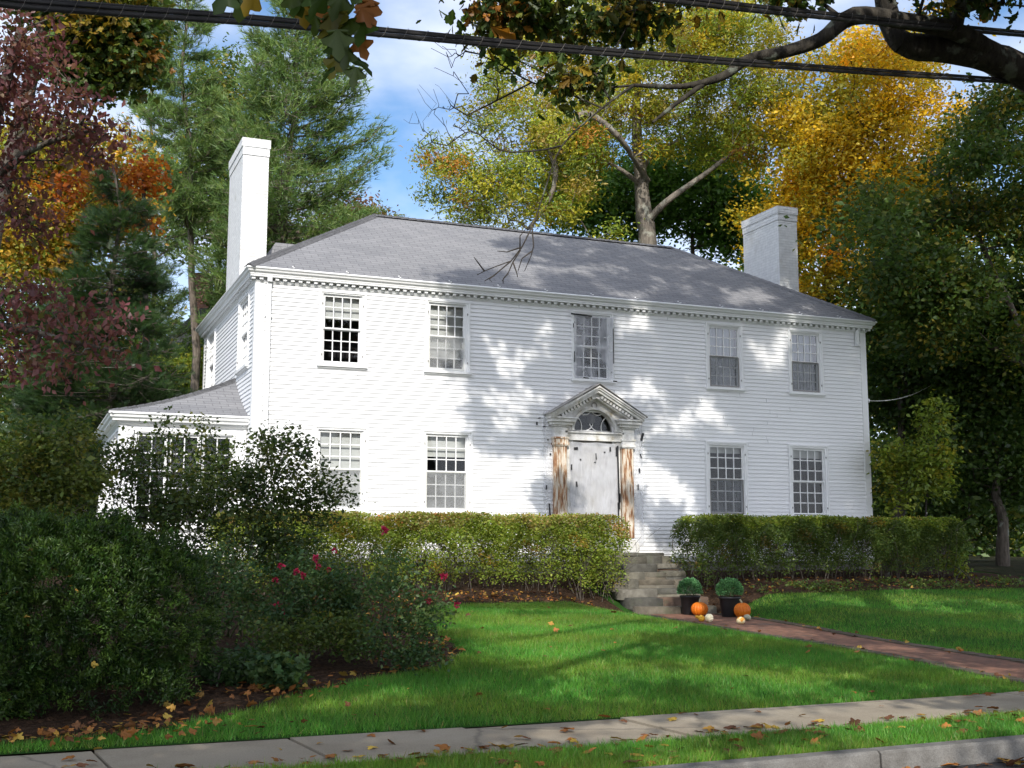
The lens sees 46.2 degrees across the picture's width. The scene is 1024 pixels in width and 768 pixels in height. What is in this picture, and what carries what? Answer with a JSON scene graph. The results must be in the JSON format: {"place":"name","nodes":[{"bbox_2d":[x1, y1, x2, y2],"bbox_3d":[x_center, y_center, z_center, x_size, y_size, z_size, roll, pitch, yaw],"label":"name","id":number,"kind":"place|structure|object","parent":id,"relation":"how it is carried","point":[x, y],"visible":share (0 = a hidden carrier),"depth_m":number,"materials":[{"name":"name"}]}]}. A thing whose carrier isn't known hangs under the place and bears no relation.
{"place":"outdoors","nodes":[
{"label":"outdoors","id":0,"kind":"place"},
{"bbox_2d":[0,0,1009,83],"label":"cable bundle","id":1,"kind":"object","parent":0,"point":[113,10],"visible":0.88,"depth_m":8.54,"materials":[{"name":"rubber"}]},
{"bbox_2d":[0,686,1023,767],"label":"sidewalk","id":2,"kind":"structure","parent":0,"point":[212,755],"depth_m":9.97,"materials":[{"name":"concrete"}]},
{"bbox_2d":[0,567,1023,754],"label":"lawn","id":3,"kind":"structure","parent":0,"point":[616,603],"depth_m":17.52,"materials":[{"name":"plant"}]},
{"bbox_2d":[0,4,161,405],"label":"dogwood tree","id":4,"kind":"object","parent":3,"relation":"on","point":[20,43],"visible":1,"depth_m":13.88,"materials":[{"name":"red plant"}]},
{"bbox_2d":[0,0,182,248],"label":"maple tree","id":5,"kind":"object","parent":3,"relation":"on","point":[121,55],"visible":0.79,"depth_m":28.48,"materials":[{"name":"green plant"}]},
{"bbox_2d":[0,100,184,398],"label":"maple tree","id":6,"kind":"object","parent":3,"relation":"on","point":[51,256],"visible":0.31,"depth_m":35.21,"materials":[{"name":"orange plant"}]},
{"bbox_2d":[21,149,181,390],"bbox_3d":[-11.312,-0.606,32.477,4.132,11.637,2.701,1,-8,-4],"label":"maple tree","id":7,"kind":"object","parent":3,"relation":"on","point":[144,184],"visible":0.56,"depth_m":32.79,"materials":[{"name":"orange plant"}]},
{"bbox_2d":[0,161,209,517],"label":"hemlock tree","id":8,"kind":"object","parent":3,"relation":"on","point":[149,280],"visible":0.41,"depth_m":29.26,"materials":[{"name":"green plant"}]},
{"bbox_2d":[85,340,203,421],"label":"maple tree","id":9,"kind":"object","parent":3,"relation":"on","point":[187,360],"visible":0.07,"depth_m":45.12,"materials":[{"name":"green plant"}]},
{"bbox_2d":[94,52,210,387],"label":"pine tree","id":10,"kind":"object","parent":3,"relation":"on","point":[177,298],"visible":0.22,"depth_m":49.70,"materials":[{"name":"green plant"}]},
{"bbox_2d":[124,0,236,391],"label":"pine tree","id":11,"kind":"object","parent":3,"relation":"on","point":[182,201],"visible":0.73,"depth_m":43.34,"materials":[{"name":"green plant"}]},
{"bbox_2d":[156,273,213,361],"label":"tree","id":12,"kind":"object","parent":3,"relation":"on","point":[201,306],"depth_m":55.60,"materials":[{"name":"plant"}]},
{"bbox_2d":[155,32,307,310],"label":"maple tree","id":13,"kind":"object","parent":3,"relation":"on","point":[233,94],"visible":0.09,"depth_m":55.43,"materials":[{"name":"green plant"}]},
{"bbox_2d":[167,0,408,322],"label":"pine tree","id":14,"kind":"object","parent":3,"relation":"on","point":[284,202],"visible":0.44,"depth_m":42.09,"materials":[{"name":"green plant"}]},
{"bbox_2d":[0,572,623,743],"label":"rose bed","id":15,"kind":"object","parent":3,"relation":"on","point":[322,668],"visible":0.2,"depth_m":13.14,"materials":[{"name":"brown soil"}]},
{"bbox_2d":[0,399,122,585],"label":"leafy shrub","id":16,"kind":"object","parent":15,"relation":"on","point":[64,481],"visible":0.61,"depth_m":15.28,"materials":[{"name":"green plant"}]},
{"bbox_2d":[0,497,228,720],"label":"yew bush","id":17,"kind":"object","parent":15,"relation":"on","point":[90,557],"visible":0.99,"depth_m":10.81,"materials":[{"name":"green plant"}]},
{"bbox_2d":[49,406,317,603],"bbox_3d":[-4.116,1.951,17.823,3.480,2.981,5.168,-2,-8,12],"label":"open shrub","id":18,"kind":"object","parent":15,"relation":"on","point":[162,510],"visible":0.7,"depth_m":16.31,"materials":[{"name":"green plant"}]},
{"bbox_2d":[186,637,292,687],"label":"shrub","id":19,"kind":"object","parent":15,"relation":"on","point":[228,670],"visible":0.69,"depth_m":12.20,"materials":[{"name":"green plant"}]},
{"bbox_2d":[201,531,279,639],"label":"rose bush","id":20,"kind":"object","parent":15,"relation":"on","point":[237,590],"visible":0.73,"depth_m":14.40,"materials":[{"name":"green plant"}]},
{"bbox_2d":[244,651,313,689],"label":"coral bells","id":21,"kind":"object","parent":15,"relation":"on","point":[286,670],"visible":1,"depth_m":11.77,"materials":[{"name":"green plant"}]},
{"bbox_2d":[232,532,344,649],"bbox_3d":[-2.511,2.527,14.387,1.264,1.502,2.038,-1,-8,7],"label":"rose bush","id":22,"kind":"object","parent":15,"relation":"on","point":[282,607],"visible":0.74,"depth_m":13.85,"materials":[{"name":"green plant"}]},
{"bbox_2d":[218,419,375,599],"bbox_3d":[-3.736,2.104,18.335,2.106,2.721,6.340,3,-9,-22],"label":"open shrub","id":23,"kind":"object","parent":15,"relation":"on","point":[285,541],"visible":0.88,"depth_m":16.20,"materials":[{"name":"green plant"}]},
{"bbox_2d":[234,583,397,664],"bbox_3d":[-2.351,2.785,13.947,1.932,0.965,2.256,3,-9,-22],"label":"leafy shrub","id":24,"kind":"object","parent":15,"relation":"on","point":[324,638],"visible":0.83,"depth_m":13.34,"materials":[{"name":"green plant"}]},
{"bbox_2d":[294,547,392,645],"bbox_3d":[-2.119,2.627,14.432,1.182,1.329,1.812,3,-9,-22],"label":"rose bush","id":25,"kind":"object","parent":15,"relation":"on","point":[337,575],"visible":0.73,"depth_m":14.10,"materials":[{"name":"green plant"}]},
{"bbox_2d":[339,525,460,675],"bbox_3d":[-1.220,2.432,13.451,1.313,1.686,1.253,3,-9,-22],"label":"rose bush","id":26,"kind":"object","parent":15,"relation":"on","point":[413,650],"visible":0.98,"depth_m":13.28,"materials":[{"name":"green plant"}]},
{"bbox_2d":[186,509,659,602],"bbox_3d":[-1.535,3.389,23.235,9.460,1.875,2.202,3,-9,-22],"label":"hedge","id":27,"kind":"object","parent":15,"relation":"on","point":[472,529],"visible":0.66,"depth_m":23.10,"materials":[{"name":"green plant"}]},
{"bbox_2d":[290,186,404,243],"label":"maple tree","id":28,"kind":"object","parent":3,"relation":"on","point":[359,199],"visible":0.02,"depth_m":49.30,"materials":[{"name":"green plant"}]},
{"bbox_2d":[93,137,876,573],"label":"white house","id":29,"kind":"structure","parent":3,"relation":"on","point":[401,363],"depth_m":26.58,"materials":[{"name":"paint"}]},
{"bbox_2d":[101,443,105,509],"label":"window","id":30,"kind":"structure","parent":29,"relation":"in","point":[105,443],"depth_m":26.59,"materials":[{"name":"white paint"}]},
{"bbox_2d":[106,436,111,509],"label":"window","id":31,"kind":"structure","parent":29,"relation":"in","point":[110,439],"depth_m":25.06,"materials":[{"name":"white paint"}]},
{"bbox_2d":[109,432,153,524],"bbox_3d":[-7.658,1.959,24.132,0.835,2.285,1.200,3,-9,-22],"label":"window","id":32,"kind":"structure","parent":29,"relation":"in","point":[114,435],"depth_m":23.72,"materials":[{"name":"white paint"}]},
{"bbox_2d":[130,429,179,530],"bbox_3d":[-7.169,1.892,23.649,1.100,2.285,0.835,3,-9,-22],"label":"window","id":33,"kind":"structure","parent":29,"relation":"in","point":[143,432],"depth_m":23.43,"materials":[{"name":"white paint"}]},
{"bbox_2d":[151,431,211,530],"bbox_3d":[-6.590,1.925,23.884,1.100,2.285,0.835,3,-9,-22],"label":"window","id":34,"kind":"structure","parent":29,"relation":"in","point":[191,435],"depth_m":23.65,"materials":[{"name":"white paint"}]},
{"bbox_2d":[182,432,234,530],"bbox_3d":[-6.003,1.958,24.123,1.100,2.285,0.835,3,-9,-22],"label":"window","id":35,"kind":"structure","parent":29,"relation":"in","point":[222,435],"depth_m":23.95,"materials":[{"name":"white paint"}]},
{"bbox_2d":[205,328,240,387],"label":"window","id":36,"kind":"structure","parent":29,"relation":"in","point":[210,357],"depth_m":29.73,"materials":[{"name":"white paint"}]},
{"bbox_2d":[234,290,250,375],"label":"window","id":37,"kind":"structure","parent":29,"relation":"in","point":[242,364],"depth_m":25.44,"materials":[{"name":"white paint"}]},
{"bbox_2d":[312,425,368,512],"bbox_3d":[-3.610,1.770,24.596,1.443,2.092,0.835,3,-9,-22],"label":"window","id":38,"kind":"structure","parent":29,"relation":"in","point":[347,450],"depth_m":24.42,"materials":[{"name":"white paint"}]},
{"bbox_2d":[316,290,367,369],"bbox_3d":[-3.624,-1.082,24.990,1.327,1.938,0.835,3,-9,-22],"label":"window","id":39,"kind":"structure","parent":29,"relation":"in","point":[342,315],"depth_m":24.83,"materials":[{"name":"white paint"}]},
{"bbox_2d":[423,298,471,375],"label":"window","id":40,"kind":"structure","parent":29,"relation":"in","point":[447,322],"depth_m":25.64,"materials":[{"name":"white paint"}]},
{"bbox_2d":[421,429,473,515],"bbox_3d":[-1.500,1.890,25.455,1.452,2.092,0.835,3,-9,-22],"label":"window","id":41,"kind":"structure","parent":29,"relation":"in","point":[447,460],"depth_m":25.35,"materials":[{"name":"white paint"}]},
{"bbox_2d":[536,417,552,546],"bbox_3d":[0.723,2.079,25.938,0.442,3.010,0.025,3,-9,-22],"label":"plastic sheet","id":42,"kind":"object","parent":29,"relation":"attached to","point":[549,463],"visible":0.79,"depth_m":26.01,"materials":[{"name":"white"}]},
{"bbox_2d":[571,310,615,384],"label":"window","id":43,"kind":"structure","parent":29,"relation":"in","point":[590,332],"depth_m":27.05,"materials":[{"name":"white paint"}]},
{"bbox_2d":[569,441,620,550],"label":"front door","id":44,"kind":"object","parent":29,"relation":"attached to","point":[599,482],"visible":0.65,"depth_m":26.38,"materials":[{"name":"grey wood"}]},
{"bbox_2d":[634,433,644,544],"bbox_3d":[2.757,2.200,26.766,0.470,2.820,0.027,3,-9,-22],"label":"plastic sheet","id":45,"kind":"object","parent":29,"relation":"attached to","point":[635,450],"visible":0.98,"depth_m":26.85,"materials":[{"name":"white plastic"}]},
{"bbox_2d":[705,322,745,391],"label":"window","id":46,"kind":"structure","parent":29,"relation":"in","point":[723,341],"depth_m":28.24,"materials":[{"name":"white paint"}]},
{"bbox_2d":[705,441,748,514],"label":"window","id":47,"kind":"structure","parent":29,"relation":"in","point":[727,484],"depth_m":27.91,"materials":[{"name":"white paint"}]},
{"bbox_2d":[766,329,826,401],"bbox_3d":[6.964,-0.478,29.299,1.327,1.938,0.835,3,-9,-22],"label":"window","id":48,"kind":"structure","parent":29,"relation":"in","point":[805,347],"depth_m":29.10,"materials":[{"name":"white paint"}]},
{"bbox_2d":[788,444,830,515],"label":"window","id":49,"kind":"structure","parent":29,"relation":"in","point":[809,488],"depth_m":28.81,"materials":[{"name":"white paint"}]},
{"bbox_2d":[870,380,938,400],"bbox_3d":[11.796,-0.348,34.232,0.021,2.800,10.697,-5,-10,34],"label":"service wire","id":50,"kind":"object","parent":29,"relation":"attached to","point":[902,397],"visible":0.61,"depth_m":31.95,"materials":[{"name":"grey metal"}]},
{"bbox_2d":[0,175,1023,556],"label":"woods","id":51,"kind":"object","parent":3,"relation":"on","point":[1018,547],"visible":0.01,"depth_m":66.08,"materials":[{"name":"green plant"}]},
{"bbox_2d":[0,548,1023,767],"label":"fallen leaves","id":52,"kind":"object","parent":3,"relation":"on","point":[131,724],"visible":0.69,"depth_m":10.22,"materials":[{"name":"orange plant"}]},
{"bbox_2d":[399,0,824,244],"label":"oak tree","id":53,"kind":"object","parent":3,"relation":"on","point":[586,145],"visible":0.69,"depth_m":36.70,"materials":[{"name":"green plant"}]},
{"bbox_2d":[571,553,716,614],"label":"stone steps","id":54,"kind":"structure","parent":3,"relation":"on","point":[649,587],"depth_m":24.36,"materials":[{"name":"grey stone"}]},
{"bbox_2d":[405,0,1023,281],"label":"oak tree","id":55,"kind":"object","parent":3,"relation":"on","point":[961,44],"visible":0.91,"depth_m":12.69,"materials":[{"name":"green plant"}]},
{"bbox_2d":[968,0,1023,6],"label":"thin cable","id":56,"kind":"object","parent":55,"relation":"attached to","point":[983,1],"visible":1,"depth_m":13.46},
{"bbox_2d":[645,613,1023,683],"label":"path edging","id":57,"kind":"object","parent":3,"relation":"on","point":[1012,678],"visible":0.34,"depth_m":17.07,"materials":[{"name":"brick"}]},
{"bbox_2d":[686,569,1023,612],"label":"hedge bed","id":58,"kind":"object","parent":3,"relation":"on","point":[754,595],"visible":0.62,"depth_m":25.97,"materials":[{"name":"brown soil"}]},
{"bbox_2d":[669,513,972,590],"bbox_3d":[6.849,3.804,26.637,7.912,1.825,2.152,3,-9,-22],"label":"hedge","id":59,"kind":"object","parent":58,"relation":"on","point":[886,536],"visible":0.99,"depth_m":26.00,"materials":[{"name":"green plant"}]},
{"bbox_2d":[743,574,1023,592],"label":"ground cover","id":60,"kind":"object","parent":58,"relation":"on","point":[826,586],"visible":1,"depth_m":25.54,"materials":[{"name":"green plant"}]},
{"bbox_2d":[866,389,970,570],"bbox_3d":[9.771,2.307,28.905,2.523,4.443,1.943,3,-9,-22],"label":"sapling","id":61,"kind":"object","parent":58,"relation":"on","point":[922,469],"visible":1,"depth_m":28.82,"materials":[{"name":"green plant"}]},
{"bbox_2d":[934,552,974,584],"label":"leafy seedling","id":62,"kind":"object","parent":58,"relation":"on","point":[963,571],"visible":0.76,"depth_m":27.40,"materials":[{"name":"green plant"}]},
{"bbox_2d":[0,0,1023,532],"label":"sky","id":63,"kind":"structure","parent":0,"point":[399,68],"materials":[{"name":"blue"}]},
{"bbox_2d":[157,708,1023,767],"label":"verge grass","id":64,"kind":"structure","parent":0,"point":[918,731],"depth_m":9.32,"materials":[{"name":"green plant"}]},
{"bbox_2d":[571,313,616,381],"bbox_3d":[1.828,-0.811,26.773,1.131,1.496,0.028,3,-9,-22],"label":"plastic sheet","id":65,"kind":"object","parent":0,"point":[602,345],"visible":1,"depth_m":26.75,"materials":[{"name":"grey"}]},
{"bbox_2d":[640,0,1023,37],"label":"cable bundle","id":66,"kind":"object","parent":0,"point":[758,8],"visible":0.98,"depth_m":11.57,"materials":[{"name":"rubber"}]},
{"bbox_2d":[642,613,1023,678],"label":"brick path","id":67,"kind":"structure","parent":0,"point":[1000,666],"depth_m":17.65,"materials":[{"name":"red brick"}]},
{"bbox_2d":[676,577,702,614],"bbox_3d":[3.479,4.130,23.408,0.542,0.727,0.539,3,-9,-22],"label":"potted mum","id":68,"kind":"object","parent":67,"relation":"on","point":[688,601],"visible":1,"depth_m":23.27,"materials":[{"name":"green plant"}]},
{"bbox_2d":[691,599,707,615],"bbox_3d":[3.600,4.287,23.019,0.330,0.322,0.328,3,-9,-22],"label":"pumpkin","id":69,"kind":"object","parent":67,"relation":"on","point":[699,608],"visible":0.91,"depth_m":22.90,"materials":[{"name":"orange food"}]},
{"bbox_2d":[694,615,704,620],"bbox_3d":[3.387,4.228,21.655,0.198,0.121,0.116,0,-8,3],"label":"gourd","id":70,"kind":"object","parent":67,"relation":"on","point":[701,618],"visible":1,"depth_m":21.62,"materials":[{"name":"yellow food"}]},
{"bbox_2d":[705,614,712,621],"bbox_3d":[3.548,4.202,21.544,0.165,0.146,0.147,3,-9,-22],"label":"gourd","id":71,"kind":"object","parent":67,"relation":"on","point":[708,617],"visible":1,"depth_m":21.49,"materials":[{"name":"white food"}]},
{"bbox_2d":[715,577,743,616],"bbox_3d":[4.146,4.053,22.858,0.545,0.756,0.568,3,-9,-22],"label":"potted mum","id":72,"kind":"object","parent":67,"relation":"on","point":[728,603],"visible":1,"depth_m":22.71,"materials":[{"name":"green plant"}]},
{"bbox_2d":[736,617,744,623],"bbox_3d":[4.001,4.138,20.971,0.154,0.136,0.150,3,-9,-22],"label":"gourd","id":73,"kind":"object","parent":67,"relation":"on","point":[740,620],"visible":1,"depth_m":20.92,"materials":[{"name":"white food"}]},
{"bbox_2d":[734,599,750,616],"bbox_3d":[4.318,4.210,22.487,0.316,0.351,0.313,3,-9,-22],"label":"pumpkin","id":74,"kind":"object","parent":67,"relation":"on","point":[741,609],"visible":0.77,"depth_m":22.38,"materials":[{"name":"orange food"}]},
{"bbox_2d":[744,614,750,619],"bbox_3d":[4.278,4.239,21.797,0.134,0.120,0.134,3,-9,-22],"label":"gourd","id":75,"kind":"object","parent":67,"relation":"on","point":[747,617],"visible":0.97,"depth_m":21.75,"materials":[{"name":"grey food"}]},
{"bbox_2d":[749,586,1023,659],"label":"lawn grass","id":76,"kind":"structure","parent":0,"point":[987,620],"depth_m":21.60,"materials":[{"name":"green plant"}]},
{"bbox_2d":[873,544,1023,576],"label":"woodland floor","id":77,"kind":"structure","parent":0,"point":[987,564],"depth_m":32.97,"materials":[{"name":"brown soil"}]},
{"bbox_2d":[516,120,801,269],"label":"maple tree","id":78,"kind":"object","parent":77,"relation":"on","point":[699,206],"visible":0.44,"depth_m":42.95,"materials":[{"name":"green plant"}]},
{"bbox_2d":[706,0,1013,308],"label":"maple tree","id":79,"kind":"object","parent":77,"relation":"on","point":[851,136],"visible":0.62,"depth_m":35.82,"materials":[{"name":"yellow plant"}]},
{"bbox_2d":[779,40,1023,384],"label":"oak tree","id":80,"kind":"object","parent":77,"relation":"on","point":[940,296],"visible":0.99,"depth_m":29.32,"materials":[{"name":"green plant"}]},
{"bbox_2d":[819,243,1019,563],"bbox_3d":[13.005,0.721,36.070,8.355,10.063,6.794,0,-8,3],"label":"maple tree","id":81,"kind":"object","parent":77,"relation":"on","point":[890,411],"visible":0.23,"depth_m":35.82,"materials":[{"name":"green plant"}]},
{"bbox_2d":[870,423,1023,558],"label":"maple tree","id":82,"kind":"object","parent":77,"relation":"on","point":[988,531],"visible":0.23,"depth_m":41.05,"materials":[{"name":"green plant"}]},
{"bbox_2d":[887,252,1023,565],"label":"maple tree","id":83,"kind":"object","parent":77,"relation":"on","point":[994,426],"visible":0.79,"depth_m":33.14,"materials":[{"name":"green plant"}]},
{"bbox_2d":[939,759,1023,767],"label":"road","id":84,"kind":"structure","parent":0,"point":[1001,764],"depth_m":9.40,"materials":[{"name":"grey asphalt"}]},
{"bbox_2d":[636,735,1023,767],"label":"kerb","id":85,"kind":"structure","parent":84,"relation":"on","point":[961,752],"depth_m":9.27,"materials":[{"name":"concrete"}]},
{"label":"far verge","id":86,"kind":"structure","parent":0,"visible":0},
{"bbox_2d":[212,0,382,87],"bbox_3d":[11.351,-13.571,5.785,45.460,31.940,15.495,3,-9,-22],"label":"maple tree","id":87,"kind":"object","parent":86,"relation":"on","point":[334,23],"visible":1,"depth_m":5.14,"materials":[{"name":"green plant"}]},
{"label":"woodland ground","id":88,"kind":"structure","parent":0,"visible":0},
{"bbox_2d":[0,192,186,446],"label":"maple tree","id":89,"kind":"object","parent":88,"relation":"on","point":[2,332],"visible":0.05,"depth_m":46.83,"materials":[{"name":"red plant"}]}
]}

